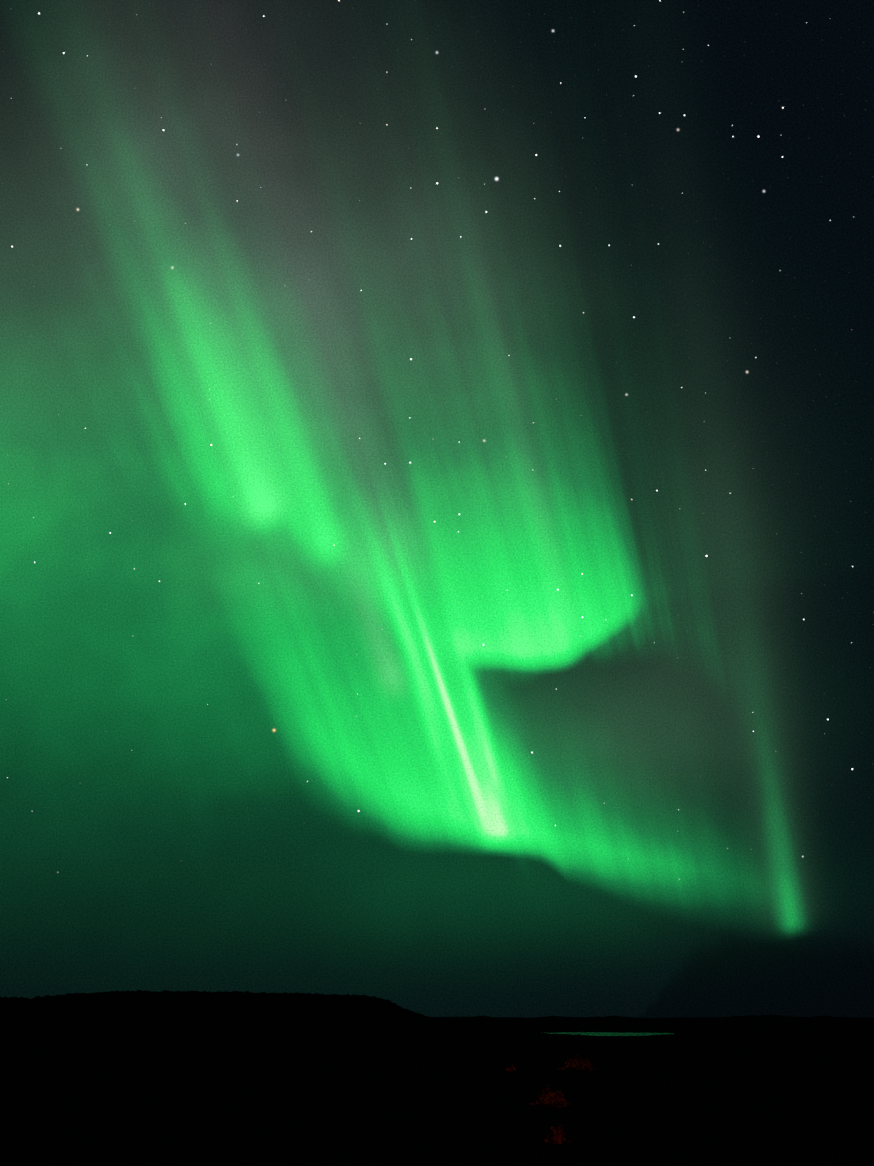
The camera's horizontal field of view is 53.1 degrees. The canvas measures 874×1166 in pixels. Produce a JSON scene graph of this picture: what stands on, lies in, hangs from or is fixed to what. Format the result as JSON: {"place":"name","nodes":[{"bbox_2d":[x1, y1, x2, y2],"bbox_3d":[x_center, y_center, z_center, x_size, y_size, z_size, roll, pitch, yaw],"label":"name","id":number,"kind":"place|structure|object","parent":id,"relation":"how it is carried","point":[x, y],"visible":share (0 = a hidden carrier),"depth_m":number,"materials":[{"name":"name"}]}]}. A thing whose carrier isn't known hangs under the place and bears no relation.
{"place":"outdoors","nodes":[
{"label":"outdoors","id":0,"kind":"place"},
{"bbox_2d":[0,990,873,1165],"bbox_3d":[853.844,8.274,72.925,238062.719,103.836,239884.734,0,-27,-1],"label":"ground","id":1,"kind":"structure","parent":0,"point":[167,1078],"depth_m":39.88,"materials":[{"name":"black"}]},
{"bbox_2d":[529,1085,570,1107],"bbox_3d":[3.974,17.985,30.601,1.509,0.701,1.477,0,-27,-1],"label":"shrub","id":2,"kind":"object","parent":1,"relation":"on","point":[549,1097],"visible":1,"depth_m":30.57,"materials":[{"name":"red plant"}]},
{"bbox_2d":[544,1124,572,1143],"bbox_3d":[2.585,11.682,18.515,0.635,0.427,0.634,0,-27,-1],"label":"shrub","id":3,"kind":"object","parent":1,"relation":"on","point":[557,1135],"visible":0.96,"depth_m":18.46,"materials":[{"name":"red plant"}]},
{"bbox_2d":[557,1054,595,1070],"bbox_3d":[8.730,30.297,55.259,2.372,0.986,2.406,0,-27,-1],"label":"shrub","id":4,"kind":"object","parent":1,"relation":"on","point":[576,1063],"visible":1,"depth_m":55.19,"materials":[{"name":"red plant"}]},
{"bbox_2d":[0,0,873,1017],"label":"sky","id":5,"kind":"structure","parent":0,"point":[436,437],"materials":[{"name":"green"}]},
{"bbox_2d":[505,1064,516,1071],"bbox_3d":[4.537,30.132,54.344,0.749,0.452,0.806,-19,-32,33],"label":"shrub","id":6,"kind":"object","parent":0,"point":[511,1067],"visible":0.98,"depth_m":54.28,"materials":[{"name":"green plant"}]},
{"bbox_2d":[548,1032,673,1035],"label":"lake","id":7,"kind":"structure","parent":0,"point":[608,1034],"depth_m":1742.15,"materials":[{"name":"green liquid"}]},
{"bbox_2d":[646,930,873,1017],"bbox_3d":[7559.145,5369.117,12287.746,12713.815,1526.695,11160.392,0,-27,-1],"label":"mountain","id":8,"kind":"structure","parent":0,"point":[773,979],"depth_m":11113.85,"materials":[{"name":"grey stone"}]}
]}

